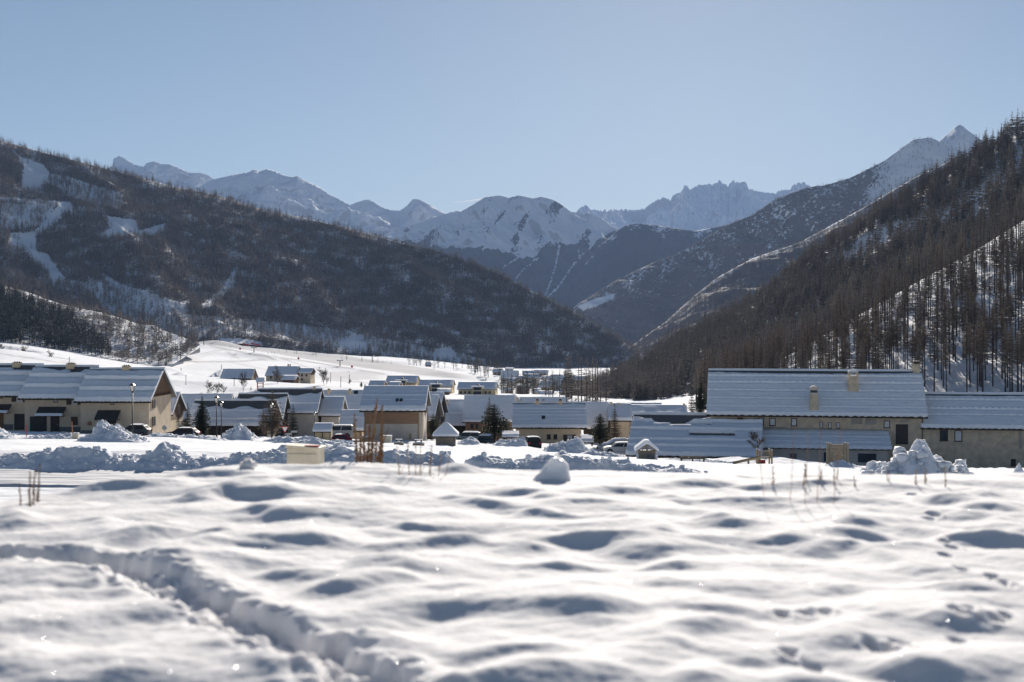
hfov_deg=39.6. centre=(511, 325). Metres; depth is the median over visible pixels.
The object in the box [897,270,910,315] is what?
larch tree
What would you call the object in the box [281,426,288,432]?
road sign
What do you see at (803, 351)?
larch tree
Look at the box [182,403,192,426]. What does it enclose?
spruce tree
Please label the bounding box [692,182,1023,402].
larch wood
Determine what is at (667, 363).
larch wood
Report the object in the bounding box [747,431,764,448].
bare tree
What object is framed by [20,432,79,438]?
snow heap
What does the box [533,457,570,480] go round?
mound of snow
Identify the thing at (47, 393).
terrace house
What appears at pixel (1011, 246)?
larch tree
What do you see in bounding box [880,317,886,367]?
larch tree
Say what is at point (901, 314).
larch tree
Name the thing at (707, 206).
mountain
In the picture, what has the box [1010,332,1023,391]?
larch tree
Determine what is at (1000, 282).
larch tree
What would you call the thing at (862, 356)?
larch tree
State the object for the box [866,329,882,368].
larch tree
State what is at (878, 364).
larch tree
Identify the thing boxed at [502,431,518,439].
wood store
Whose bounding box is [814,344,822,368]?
larch tree
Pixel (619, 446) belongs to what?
suv
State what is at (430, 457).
dry plant
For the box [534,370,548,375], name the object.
house
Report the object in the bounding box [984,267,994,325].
larch tree
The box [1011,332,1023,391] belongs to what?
larch tree
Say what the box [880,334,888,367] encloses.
larch tree
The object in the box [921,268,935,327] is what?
larch tree
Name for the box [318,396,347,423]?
house
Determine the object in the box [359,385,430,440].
house
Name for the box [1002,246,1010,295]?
larch tree
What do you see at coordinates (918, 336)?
larch tree
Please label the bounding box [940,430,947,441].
window
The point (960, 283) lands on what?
larch tree
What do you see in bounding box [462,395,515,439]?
house
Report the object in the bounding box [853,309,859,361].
larch tree
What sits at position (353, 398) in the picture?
house
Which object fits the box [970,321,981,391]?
larch tree
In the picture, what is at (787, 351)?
larch tree
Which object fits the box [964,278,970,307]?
larch tree
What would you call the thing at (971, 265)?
larch tree
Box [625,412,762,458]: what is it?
stone barn
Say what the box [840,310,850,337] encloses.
larch tree
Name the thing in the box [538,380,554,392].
house
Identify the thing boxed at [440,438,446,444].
door
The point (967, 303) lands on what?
larch tree
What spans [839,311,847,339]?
larch tree
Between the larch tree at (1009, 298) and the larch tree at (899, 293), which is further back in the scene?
the larch tree at (899, 293)
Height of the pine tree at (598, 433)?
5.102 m
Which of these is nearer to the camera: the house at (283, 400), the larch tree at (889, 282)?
the house at (283, 400)
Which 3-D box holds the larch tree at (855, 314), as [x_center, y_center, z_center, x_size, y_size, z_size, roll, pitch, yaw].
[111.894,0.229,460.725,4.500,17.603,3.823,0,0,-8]
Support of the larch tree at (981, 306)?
on the wooded slope at (956, 379)
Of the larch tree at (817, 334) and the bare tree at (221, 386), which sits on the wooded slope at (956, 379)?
the larch tree at (817, 334)
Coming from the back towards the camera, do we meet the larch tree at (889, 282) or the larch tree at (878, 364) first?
the larch tree at (889, 282)
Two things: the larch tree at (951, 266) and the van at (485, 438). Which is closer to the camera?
the van at (485, 438)
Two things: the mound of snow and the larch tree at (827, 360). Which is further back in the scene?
the larch tree at (827, 360)
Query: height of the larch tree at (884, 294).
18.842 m
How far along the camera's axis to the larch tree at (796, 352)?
417.93 m
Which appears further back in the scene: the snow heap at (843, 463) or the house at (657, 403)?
the house at (657, 403)
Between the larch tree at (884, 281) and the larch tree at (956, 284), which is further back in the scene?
the larch tree at (884, 281)
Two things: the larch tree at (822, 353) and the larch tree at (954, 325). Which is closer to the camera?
the larch tree at (822, 353)
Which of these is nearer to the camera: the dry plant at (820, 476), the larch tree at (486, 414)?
the dry plant at (820, 476)
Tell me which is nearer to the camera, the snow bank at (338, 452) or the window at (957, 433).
the snow bank at (338, 452)
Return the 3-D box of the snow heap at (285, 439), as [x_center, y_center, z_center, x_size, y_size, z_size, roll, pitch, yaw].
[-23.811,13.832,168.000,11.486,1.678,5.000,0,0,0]
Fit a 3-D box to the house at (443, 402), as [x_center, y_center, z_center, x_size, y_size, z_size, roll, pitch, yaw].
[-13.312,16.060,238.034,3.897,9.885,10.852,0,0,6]
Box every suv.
[525,436,541,447]
[602,441,627,451]
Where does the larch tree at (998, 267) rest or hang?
on the wooded slope at (956, 379)
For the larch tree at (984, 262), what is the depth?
446.81 m
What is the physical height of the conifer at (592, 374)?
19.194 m
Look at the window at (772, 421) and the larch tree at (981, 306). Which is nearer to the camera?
the window at (772, 421)
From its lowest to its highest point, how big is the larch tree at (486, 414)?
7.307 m
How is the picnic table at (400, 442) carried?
on the snow field
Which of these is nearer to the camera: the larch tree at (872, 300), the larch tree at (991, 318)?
the larch tree at (991, 318)
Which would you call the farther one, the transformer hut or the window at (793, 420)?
the window at (793, 420)
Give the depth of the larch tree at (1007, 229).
504.69 m
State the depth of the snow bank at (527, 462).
43.85 m
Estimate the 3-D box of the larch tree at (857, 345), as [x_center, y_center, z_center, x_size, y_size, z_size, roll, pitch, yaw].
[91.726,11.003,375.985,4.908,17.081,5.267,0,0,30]
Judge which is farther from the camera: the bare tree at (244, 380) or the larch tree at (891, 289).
the bare tree at (244, 380)
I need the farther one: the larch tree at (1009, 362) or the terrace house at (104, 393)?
the larch tree at (1009, 362)
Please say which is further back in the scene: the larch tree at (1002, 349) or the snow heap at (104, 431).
the larch tree at (1002, 349)
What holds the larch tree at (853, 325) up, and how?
on the wooded slope at (956, 379)
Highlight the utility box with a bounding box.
[72,432,79,438]
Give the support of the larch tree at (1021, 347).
on the wooded slope at (956, 379)
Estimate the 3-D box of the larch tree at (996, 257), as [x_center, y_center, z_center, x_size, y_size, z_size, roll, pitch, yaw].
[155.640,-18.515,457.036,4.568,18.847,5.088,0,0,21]
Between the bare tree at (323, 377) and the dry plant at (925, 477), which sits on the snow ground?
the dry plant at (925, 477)
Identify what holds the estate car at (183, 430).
on the snow field
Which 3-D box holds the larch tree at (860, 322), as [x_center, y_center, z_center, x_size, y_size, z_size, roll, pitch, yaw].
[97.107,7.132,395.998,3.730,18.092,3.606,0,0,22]
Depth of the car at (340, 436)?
189.25 m
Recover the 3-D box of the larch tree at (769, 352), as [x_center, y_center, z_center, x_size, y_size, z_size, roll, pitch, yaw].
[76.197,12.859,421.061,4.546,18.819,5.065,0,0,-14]
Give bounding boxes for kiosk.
[634,439,658,458]
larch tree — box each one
[257,390,289,436]
[257,409,267,435]
[427,409,430,438]
[479,398,492,433]
[607,403,622,439]
[697,352,708,404]
[701,348,707,396]
[702,355,709,393]
[722,346,730,366]
[723,348,730,365]
[732,344,740,367]
[738,340,752,367]
[740,339,749,366]
[747,338,759,367]
[747,338,760,367]
[757,338,764,367]
[760,343,771,368]
[761,337,775,368]
[767,342,775,368]
[768,334,780,368]
[780,343,789,368]
[785,341,792,360]
[790,338,799,368]
[791,320,799,366]
[796,331,809,364]
[796,334,809,368]
[799,323,813,367]
[799,324,814,368]
[806,335,815,368]
[813,311,817,367]
[813,323,827,345]
[814,322,824,363]
[814,326,826,361]
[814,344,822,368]
[815,330,826,354]
[817,337,827,366]
[819,343,837,368]
[822,319,831,360]
[822,345,831,368]
[825,325,832,346]
[829,332,839,368]
[830,311,842,366]
[831,305,839,364]
[832,312,841,366]
[835,330,852,368]
[836,341,849,368]
[837,295,843,347]
[838,334,848,360]
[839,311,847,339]
[839,344,849,367]
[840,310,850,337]
[848,301,855,349]
[849,335,866,368]
[850,300,860,326]
[851,300,856,350]
[852,325,859,357]
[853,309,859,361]
[854,324,867,356]
[854,341,869,368]
[855,319,865,347]
[858,342,865,368]
[859,324,872,367]
[860,313,871,342]
[862,274,872,316]
[862,327,873,368]
[865,325,885,363]
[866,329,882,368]
[867,292,876,322]
[868,306,876,368]
[871,297,881,327]
[872,320,883,367]
[873,342,886,368]
[874,348,882,368]
[876,318,882,339]
[877,295,886,348]
[878,271,888,321]
[879,283,888,324]
[880,263,887,315]
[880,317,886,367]
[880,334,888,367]
[882,318,894,355]
[883,325,889,368]
[884,313,899,368]
[884,331,895,368]
[886,268,893,303]
[886,284,897,316]
[887,319,899,368]
[888,281,896,303]
[891,318,900,368]
[893,289,904,341]
[894,315,904,368]
[896,297,907,352]
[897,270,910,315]
[898,284,910,343]
[901,323,911,368]
[902,276,913,326]
[902,281,913,321]
[902,318,909,368]
[906,326,917,367]
[908,328,925,362]
[912,291,928,349]
[913,280,921,323]
[913,309,925,339]
[913,326,920,356]
[913,339,924,362]
[913,346,928,379]
[919,291,928,350]
[920,320,929,386]
[920,326,926,375]
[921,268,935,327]
[921,300,927,320]
[923,306,933,359]
[925,325,942,391]
[930,283,945,316]
[931,304,944,369]
[932,247,943,282]
[932,261,941,292]
[933,289,940,321]
[934,247,944,294]
[937,322,947,379]
[937,327,948,386]
[939,281,949,310]
[939,289,950,350]
[939,291,948,334]
[940,260,952,310]
[940,291,950,349]
[940,335,952,391]
[942,312,948,368]
[944,311,957,374]
[946,249,957,283]
[947,251,957,300]
[947,292,959,358]
[948,301,957,356]
[949,282,958,339]
[950,304,960,360]
[953,279,961,335]
[957,235,965,279]
[957,262,966,310]
[957,263,965,318]
[957,308,965,359]
[958,294,967,356]
[958,312,972,360]
[960,241,970,271]
[960,290,973,355]
[960,318,971,391]
[963,263,977,314]
[964,266,980,308]
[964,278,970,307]
[965,292,985,359]
[965,321,974,366]
[966,252,975,274]
[967,286,973,333]
[967,326,974,386]
[968,236,976,262]
[968,294,978,359]
[970,274,979,323]
[970,317,975,370]
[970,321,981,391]
[972,307,988,344]
[972,318,988,385]
[973,337,981,364]
[975,317,991,391]
[976,232,987,281]
[977,299,986,322]
[978,242,985,291]
[978,272,987,291]
[978,292,988,322]
[978,316,988,386]
[979,304,990,368]
[980,245,988,303]
[983,310,990,364]
[983,314,993,379]
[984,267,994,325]
[986,304,996,332]
[986,320,1000,385]
[989,234,997,292]
[990,239,1002,294]
[991,265,1008,307]
[991,294,1001,358]
[993,255,1006,311]
[994,308,1006,378]
[994,315,999,369]
[995,239,1003,271]
[996,322,1010,391]
[997,221,1002,265]
[997,222,1006,271]
[997,269,1004,321]
[997,284,1008,319]
[997,310,1008,372]
[998,219,1009,273]
[998,293,1009,325]
[999,231,1005,278]
[1000,297,1013,365]
[1000,323,1019,391]
[1001,329,1016,391]
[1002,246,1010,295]
[1002,322,1013,387]
[1003,244,1011,270]
[1004,218,1009,241]
[1006,281,1013,329]
[1006,286,1014,310]
[1007,296,1018,353]
[1008,228,1017,281]
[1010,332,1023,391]
[1011,240,1022,295]
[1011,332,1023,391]
[1012,239,1019,288]
[1012,277,1023,338]
[1013,269,1023,328]
[1013,298,1023,364]
[1015,244,1023,297]
[1016,333,1023,391]
[1017,267,1023,310]
[1018,321,1023,389]
[1021,244,1023,295]
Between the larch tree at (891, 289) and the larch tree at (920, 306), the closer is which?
the larch tree at (920, 306)
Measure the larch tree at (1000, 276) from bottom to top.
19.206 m
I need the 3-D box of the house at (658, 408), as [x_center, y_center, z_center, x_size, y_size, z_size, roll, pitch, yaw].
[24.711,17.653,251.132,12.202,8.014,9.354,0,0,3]
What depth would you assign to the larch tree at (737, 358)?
436.50 m
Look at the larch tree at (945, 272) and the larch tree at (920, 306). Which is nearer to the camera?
the larch tree at (920, 306)
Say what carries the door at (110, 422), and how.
in the terrace house at (104, 393)
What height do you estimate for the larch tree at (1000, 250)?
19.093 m
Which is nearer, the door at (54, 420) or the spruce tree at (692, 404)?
the door at (54, 420)
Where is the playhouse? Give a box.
[756,448,772,463]
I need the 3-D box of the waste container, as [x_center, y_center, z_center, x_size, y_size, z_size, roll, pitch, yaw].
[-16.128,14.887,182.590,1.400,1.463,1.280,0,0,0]
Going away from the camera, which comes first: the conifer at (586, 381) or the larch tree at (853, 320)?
the larch tree at (853, 320)
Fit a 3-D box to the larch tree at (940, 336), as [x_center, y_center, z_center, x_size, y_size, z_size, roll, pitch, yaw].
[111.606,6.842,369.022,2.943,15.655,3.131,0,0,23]
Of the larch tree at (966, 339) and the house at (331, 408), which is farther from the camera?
the larch tree at (966, 339)
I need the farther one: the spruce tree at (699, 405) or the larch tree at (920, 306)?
the larch tree at (920, 306)
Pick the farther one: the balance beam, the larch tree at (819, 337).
the larch tree at (819, 337)
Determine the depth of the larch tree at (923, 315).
404.62 m
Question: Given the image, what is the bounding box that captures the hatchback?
[124,423,152,435]
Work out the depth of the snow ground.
4.38 m
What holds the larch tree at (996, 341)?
on the wooded slope at (956, 379)
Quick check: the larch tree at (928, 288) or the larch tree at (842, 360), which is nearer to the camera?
the larch tree at (842, 360)
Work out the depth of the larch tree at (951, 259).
477.01 m
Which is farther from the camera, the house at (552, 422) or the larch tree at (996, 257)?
the larch tree at (996, 257)
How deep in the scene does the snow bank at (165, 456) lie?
43.80 m
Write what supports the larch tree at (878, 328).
on the wooded slope at (956, 379)
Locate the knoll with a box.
[0,289,199,365]
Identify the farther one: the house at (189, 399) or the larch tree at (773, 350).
the larch tree at (773, 350)
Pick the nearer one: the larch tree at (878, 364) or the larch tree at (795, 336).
the larch tree at (878, 364)
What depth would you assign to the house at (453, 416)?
254.16 m
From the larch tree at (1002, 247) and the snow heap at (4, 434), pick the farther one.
the larch tree at (1002, 247)
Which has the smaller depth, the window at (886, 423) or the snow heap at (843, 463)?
the snow heap at (843, 463)
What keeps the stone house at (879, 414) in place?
on the snow field
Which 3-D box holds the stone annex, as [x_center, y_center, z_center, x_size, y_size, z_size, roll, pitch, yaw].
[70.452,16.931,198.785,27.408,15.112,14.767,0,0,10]
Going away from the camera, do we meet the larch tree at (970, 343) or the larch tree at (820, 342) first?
the larch tree at (970, 343)
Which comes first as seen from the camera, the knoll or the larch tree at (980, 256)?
the larch tree at (980, 256)
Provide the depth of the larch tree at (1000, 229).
493.01 m
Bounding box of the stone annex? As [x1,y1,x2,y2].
[920,392,1023,467]
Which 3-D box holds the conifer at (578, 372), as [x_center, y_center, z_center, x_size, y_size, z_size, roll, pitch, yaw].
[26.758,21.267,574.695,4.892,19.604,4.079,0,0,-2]
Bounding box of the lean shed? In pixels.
[580,434,593,445]
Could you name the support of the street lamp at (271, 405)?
on the snow field
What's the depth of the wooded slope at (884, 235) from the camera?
913.57 m
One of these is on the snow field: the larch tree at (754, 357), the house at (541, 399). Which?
the house at (541, 399)
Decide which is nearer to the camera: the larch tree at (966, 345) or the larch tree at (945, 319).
the larch tree at (966, 345)
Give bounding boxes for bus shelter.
[313,422,333,439]
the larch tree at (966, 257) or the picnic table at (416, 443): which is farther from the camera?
the larch tree at (966, 257)
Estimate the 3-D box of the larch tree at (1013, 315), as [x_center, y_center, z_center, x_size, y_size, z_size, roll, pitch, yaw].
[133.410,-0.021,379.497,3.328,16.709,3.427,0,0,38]
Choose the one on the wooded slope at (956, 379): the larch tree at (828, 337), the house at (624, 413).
the larch tree at (828, 337)
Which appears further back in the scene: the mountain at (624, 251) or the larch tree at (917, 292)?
the mountain at (624, 251)
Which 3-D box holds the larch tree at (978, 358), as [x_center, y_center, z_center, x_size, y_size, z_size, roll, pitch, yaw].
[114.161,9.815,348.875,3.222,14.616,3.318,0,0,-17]
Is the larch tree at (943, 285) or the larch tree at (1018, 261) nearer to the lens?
the larch tree at (943, 285)
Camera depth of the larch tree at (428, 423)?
208.95 m
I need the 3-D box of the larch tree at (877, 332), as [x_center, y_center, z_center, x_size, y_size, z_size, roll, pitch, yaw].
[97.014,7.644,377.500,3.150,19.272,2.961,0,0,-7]
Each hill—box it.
[0,141,641,367]
[571,137,967,344]
[630,135,1014,353]
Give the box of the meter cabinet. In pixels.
[285,443,325,464]
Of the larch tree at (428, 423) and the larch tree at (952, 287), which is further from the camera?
the larch tree at (952, 287)
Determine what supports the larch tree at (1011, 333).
on the wooded slope at (956, 379)
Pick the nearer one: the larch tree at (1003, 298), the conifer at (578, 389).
the larch tree at (1003, 298)
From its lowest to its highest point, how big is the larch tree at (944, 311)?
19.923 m
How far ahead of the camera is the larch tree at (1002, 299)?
392.11 m
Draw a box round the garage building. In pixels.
[339,409,363,438]
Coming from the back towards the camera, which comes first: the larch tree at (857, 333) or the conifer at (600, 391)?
the conifer at (600, 391)
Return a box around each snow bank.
[0,441,228,470]
[226,437,455,466]
[464,450,707,472]
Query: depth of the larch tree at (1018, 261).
443.40 m
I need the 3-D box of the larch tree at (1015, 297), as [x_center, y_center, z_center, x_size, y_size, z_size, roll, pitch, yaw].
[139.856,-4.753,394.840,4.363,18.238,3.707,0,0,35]
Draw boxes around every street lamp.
[129,382,135,433]
[214,395,218,436]
[219,400,223,436]
[270,402,272,437]
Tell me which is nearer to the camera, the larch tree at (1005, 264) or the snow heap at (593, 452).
the snow heap at (593, 452)
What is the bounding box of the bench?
[680,456,705,461]
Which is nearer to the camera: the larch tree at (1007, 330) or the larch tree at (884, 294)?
the larch tree at (1007, 330)
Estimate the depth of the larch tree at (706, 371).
454.48 m
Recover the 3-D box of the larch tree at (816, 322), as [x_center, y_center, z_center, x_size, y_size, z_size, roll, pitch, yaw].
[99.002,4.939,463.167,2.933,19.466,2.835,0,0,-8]
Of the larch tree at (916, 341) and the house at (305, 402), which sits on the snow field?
the house at (305, 402)
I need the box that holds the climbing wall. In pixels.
[826,442,848,464]
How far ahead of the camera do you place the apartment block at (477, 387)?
610.36 m
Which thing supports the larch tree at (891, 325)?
on the wooded slope at (956, 379)
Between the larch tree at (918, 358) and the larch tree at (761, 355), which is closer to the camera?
the larch tree at (918, 358)
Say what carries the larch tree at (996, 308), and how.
on the wooded slope at (956, 379)
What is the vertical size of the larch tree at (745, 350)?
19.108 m
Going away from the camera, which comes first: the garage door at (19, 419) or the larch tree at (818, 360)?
the garage door at (19, 419)
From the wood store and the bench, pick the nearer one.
the bench
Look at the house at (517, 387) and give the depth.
850.38 m
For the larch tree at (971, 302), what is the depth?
395.86 m
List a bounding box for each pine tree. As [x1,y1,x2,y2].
[426,414,438,438]
[477,403,509,441]
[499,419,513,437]
[588,413,610,444]
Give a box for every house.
[0,361,44,430]
[18,362,99,432]
[74,365,176,434]
[182,394,234,426]
[186,399,282,436]
[237,392,290,435]
[257,386,324,435]
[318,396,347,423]
[323,388,362,408]
[359,385,430,440]
[368,380,387,385]
[388,381,402,385]
[427,394,443,439]
[430,392,447,425]
[445,399,464,434]
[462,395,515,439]
[492,368,502,374]
[500,370,518,381]
[512,393,565,430]
[512,398,586,443]
[515,384,529,393]
[523,370,533,375]
[524,374,540,386]
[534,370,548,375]
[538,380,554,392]
[538,390,551,394]
[548,376,564,389]
[572,376,585,384]
[581,401,609,442]
[607,402,631,437]
[617,402,661,404]
[626,402,687,432]
[706,361,927,465]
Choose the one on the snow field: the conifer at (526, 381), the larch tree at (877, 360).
the conifer at (526, 381)
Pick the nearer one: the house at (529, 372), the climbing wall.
the climbing wall
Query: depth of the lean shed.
214.03 m
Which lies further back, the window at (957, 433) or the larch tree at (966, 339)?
the larch tree at (966, 339)
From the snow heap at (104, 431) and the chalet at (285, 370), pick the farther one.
the chalet at (285, 370)
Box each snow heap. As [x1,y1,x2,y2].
[0,428,20,438]
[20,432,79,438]
[77,419,153,442]
[145,432,233,441]
[220,423,258,440]
[260,435,357,446]
[457,436,479,444]
[493,437,527,446]
[543,436,592,453]
[579,449,630,457]
[661,458,733,462]
[825,459,862,467]
[858,439,974,474]
[1013,463,1023,472]
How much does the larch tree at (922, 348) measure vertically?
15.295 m
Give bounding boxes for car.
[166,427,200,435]
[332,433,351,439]
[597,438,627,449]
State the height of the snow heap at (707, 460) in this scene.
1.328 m
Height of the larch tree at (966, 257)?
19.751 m
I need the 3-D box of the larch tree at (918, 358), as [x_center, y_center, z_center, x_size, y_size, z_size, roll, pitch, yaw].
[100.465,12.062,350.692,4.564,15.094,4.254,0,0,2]
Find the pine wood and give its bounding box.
[0,282,111,355]
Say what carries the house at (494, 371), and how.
on the snow field
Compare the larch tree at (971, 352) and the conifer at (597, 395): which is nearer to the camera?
the larch tree at (971, 352)
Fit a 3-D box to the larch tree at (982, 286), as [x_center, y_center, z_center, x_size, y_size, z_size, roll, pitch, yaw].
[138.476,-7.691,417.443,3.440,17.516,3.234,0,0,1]
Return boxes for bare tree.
[204,380,213,391]
[218,384,226,392]
[238,372,247,389]
[272,365,280,382]
[316,368,325,382]
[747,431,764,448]
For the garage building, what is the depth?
217.98 m
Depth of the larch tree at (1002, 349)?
344.24 m
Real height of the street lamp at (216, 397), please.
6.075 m
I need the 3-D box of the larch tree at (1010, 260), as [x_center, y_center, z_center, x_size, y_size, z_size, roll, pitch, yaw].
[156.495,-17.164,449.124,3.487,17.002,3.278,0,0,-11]
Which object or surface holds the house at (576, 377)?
on the snow field
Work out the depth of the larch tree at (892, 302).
460.68 m
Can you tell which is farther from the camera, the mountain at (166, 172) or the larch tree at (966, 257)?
the mountain at (166, 172)
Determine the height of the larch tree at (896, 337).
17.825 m
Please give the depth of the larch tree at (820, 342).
416.70 m
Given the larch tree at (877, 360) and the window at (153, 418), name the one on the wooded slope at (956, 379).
the larch tree at (877, 360)
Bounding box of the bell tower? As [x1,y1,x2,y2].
[256,377,264,389]
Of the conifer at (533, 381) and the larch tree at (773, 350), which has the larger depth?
the conifer at (533, 381)
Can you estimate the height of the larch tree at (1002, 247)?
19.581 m
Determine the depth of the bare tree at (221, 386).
549.70 m
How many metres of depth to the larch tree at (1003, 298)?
389.67 m
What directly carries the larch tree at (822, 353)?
on the wooded slope at (956, 379)
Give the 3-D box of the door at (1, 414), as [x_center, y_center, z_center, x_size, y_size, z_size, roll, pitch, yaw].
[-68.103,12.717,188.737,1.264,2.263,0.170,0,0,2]
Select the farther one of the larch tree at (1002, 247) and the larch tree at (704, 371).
the larch tree at (1002, 247)
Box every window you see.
[152,399,155,407]
[152,416,155,425]
[769,418,775,425]
[791,418,796,426]
[883,420,889,427]
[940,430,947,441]
[954,430,962,441]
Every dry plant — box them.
[18,464,40,505]
[353,398,379,462]
[373,404,388,462]
[396,442,449,475]
[758,424,841,503]
[770,463,855,486]
[886,467,946,486]
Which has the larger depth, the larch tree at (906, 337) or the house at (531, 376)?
the house at (531, 376)
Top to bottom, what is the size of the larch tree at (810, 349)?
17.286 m
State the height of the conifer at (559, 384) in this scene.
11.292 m
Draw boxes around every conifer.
[521,372,530,393]
[524,371,532,393]
[530,372,539,392]
[549,372,557,396]
[556,375,562,396]
[561,355,568,396]
[562,378,569,401]
[564,356,572,398]
[567,360,575,397]
[574,357,580,389]
[575,375,582,401]
[576,356,584,401]
[580,360,592,401]
[584,375,590,400]
[589,362,596,400]
[594,370,600,401]
[595,372,605,401]
[602,363,611,401]
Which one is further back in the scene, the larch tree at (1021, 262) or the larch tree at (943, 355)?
the larch tree at (1021, 262)
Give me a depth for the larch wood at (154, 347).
1074.46 m
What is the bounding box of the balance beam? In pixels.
[733,456,760,463]
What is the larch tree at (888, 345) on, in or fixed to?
on the wooded slope at (956, 379)
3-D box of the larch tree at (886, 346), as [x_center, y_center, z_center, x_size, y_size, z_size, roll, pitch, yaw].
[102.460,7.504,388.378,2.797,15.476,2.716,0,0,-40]
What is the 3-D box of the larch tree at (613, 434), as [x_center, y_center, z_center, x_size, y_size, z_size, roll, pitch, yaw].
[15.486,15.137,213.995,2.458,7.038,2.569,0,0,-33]
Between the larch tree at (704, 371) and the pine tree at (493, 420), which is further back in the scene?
the larch tree at (704, 371)
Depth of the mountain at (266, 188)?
8411.05 m
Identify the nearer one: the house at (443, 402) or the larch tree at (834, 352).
the house at (443, 402)
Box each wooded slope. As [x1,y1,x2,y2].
[582,134,1023,389]
[785,221,1023,391]
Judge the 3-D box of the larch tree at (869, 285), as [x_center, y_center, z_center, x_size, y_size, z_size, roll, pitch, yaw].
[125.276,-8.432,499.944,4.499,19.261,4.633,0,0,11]
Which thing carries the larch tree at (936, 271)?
on the wooded slope at (956, 379)
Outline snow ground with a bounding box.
[0,462,1023,681]
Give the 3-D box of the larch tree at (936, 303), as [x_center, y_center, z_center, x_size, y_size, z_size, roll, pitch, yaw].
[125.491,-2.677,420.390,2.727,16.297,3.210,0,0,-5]
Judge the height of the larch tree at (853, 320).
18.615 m
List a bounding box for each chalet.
[171,391,186,430]
[220,368,257,379]
[265,364,300,381]
[281,375,299,382]
[298,367,315,383]
[437,388,450,394]
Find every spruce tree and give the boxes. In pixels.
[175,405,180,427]
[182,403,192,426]
[192,397,211,435]
[287,406,298,437]
[687,389,695,411]
[693,379,706,411]
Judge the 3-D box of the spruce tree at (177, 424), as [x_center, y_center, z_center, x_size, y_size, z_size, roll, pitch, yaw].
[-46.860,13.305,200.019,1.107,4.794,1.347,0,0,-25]
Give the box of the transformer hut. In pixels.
[432,422,458,445]
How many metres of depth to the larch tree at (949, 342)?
374.00 m
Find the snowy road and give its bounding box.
[0,469,186,487]
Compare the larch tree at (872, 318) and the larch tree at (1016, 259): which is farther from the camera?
the larch tree at (1016, 259)
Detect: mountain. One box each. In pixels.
[109,156,212,189]
[194,169,459,235]
[381,195,617,308]
[576,179,812,230]
[576,224,729,305]
[939,125,981,151]
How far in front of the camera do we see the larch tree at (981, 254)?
499.93 m
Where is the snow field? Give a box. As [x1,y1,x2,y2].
[0,340,1023,500]
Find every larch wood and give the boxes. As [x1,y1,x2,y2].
[0,137,642,367]
[0,275,198,364]
[560,109,1023,399]
[575,138,956,345]
[630,131,1023,353]
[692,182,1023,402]
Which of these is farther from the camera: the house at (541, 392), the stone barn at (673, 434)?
the house at (541, 392)
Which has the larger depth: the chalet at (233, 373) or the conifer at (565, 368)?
the chalet at (233, 373)
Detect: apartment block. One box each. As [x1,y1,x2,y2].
[386,375,419,385]
[418,379,455,393]
[457,381,498,394]
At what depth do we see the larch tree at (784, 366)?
394.04 m
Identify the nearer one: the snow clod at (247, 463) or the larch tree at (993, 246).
the snow clod at (247, 463)
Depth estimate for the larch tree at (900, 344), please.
391.96 m
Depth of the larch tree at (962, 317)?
383.48 m
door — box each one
[0,413,3,428]
[14,414,24,429]
[30,416,46,431]
[50,416,58,431]
[107,420,115,425]
[386,437,390,442]
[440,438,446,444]
[647,454,654,458]
[896,424,907,444]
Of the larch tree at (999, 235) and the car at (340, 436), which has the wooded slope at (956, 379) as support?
the larch tree at (999, 235)
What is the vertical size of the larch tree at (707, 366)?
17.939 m
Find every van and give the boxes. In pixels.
[332,424,352,436]
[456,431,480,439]
[477,433,493,442]
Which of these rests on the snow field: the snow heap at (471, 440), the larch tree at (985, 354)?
the snow heap at (471, 440)
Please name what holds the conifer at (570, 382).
on the snow field
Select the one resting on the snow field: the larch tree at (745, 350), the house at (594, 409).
the house at (594, 409)
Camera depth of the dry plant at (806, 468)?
6.21 m
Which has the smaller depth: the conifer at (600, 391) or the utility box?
the utility box
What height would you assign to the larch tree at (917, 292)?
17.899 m
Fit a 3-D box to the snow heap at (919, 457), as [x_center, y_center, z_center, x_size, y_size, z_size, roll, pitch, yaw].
[9.652,3.533,34.000,2.886,1.661,3.200,0,0,0]
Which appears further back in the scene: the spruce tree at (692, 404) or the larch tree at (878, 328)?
the larch tree at (878, 328)
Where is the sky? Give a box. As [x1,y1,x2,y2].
[0,0,1023,213]
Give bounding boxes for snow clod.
[239,458,257,469]
[936,536,950,542]
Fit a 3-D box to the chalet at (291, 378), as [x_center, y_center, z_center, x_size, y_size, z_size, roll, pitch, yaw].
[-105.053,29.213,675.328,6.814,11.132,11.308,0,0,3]
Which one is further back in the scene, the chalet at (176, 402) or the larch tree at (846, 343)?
the larch tree at (846, 343)
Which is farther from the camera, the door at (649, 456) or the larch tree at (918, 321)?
the larch tree at (918, 321)
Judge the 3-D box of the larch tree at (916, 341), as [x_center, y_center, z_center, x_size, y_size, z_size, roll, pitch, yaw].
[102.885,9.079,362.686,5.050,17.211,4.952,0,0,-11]
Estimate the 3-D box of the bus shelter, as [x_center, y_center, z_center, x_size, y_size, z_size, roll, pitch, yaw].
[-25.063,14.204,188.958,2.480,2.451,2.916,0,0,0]
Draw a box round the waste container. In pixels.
[383,435,391,442]
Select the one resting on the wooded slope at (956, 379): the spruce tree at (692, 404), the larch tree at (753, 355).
the larch tree at (753, 355)
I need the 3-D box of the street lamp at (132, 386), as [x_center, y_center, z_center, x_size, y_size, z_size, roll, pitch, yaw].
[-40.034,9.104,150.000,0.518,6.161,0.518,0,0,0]
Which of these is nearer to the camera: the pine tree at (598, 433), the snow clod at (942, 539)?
the snow clod at (942, 539)

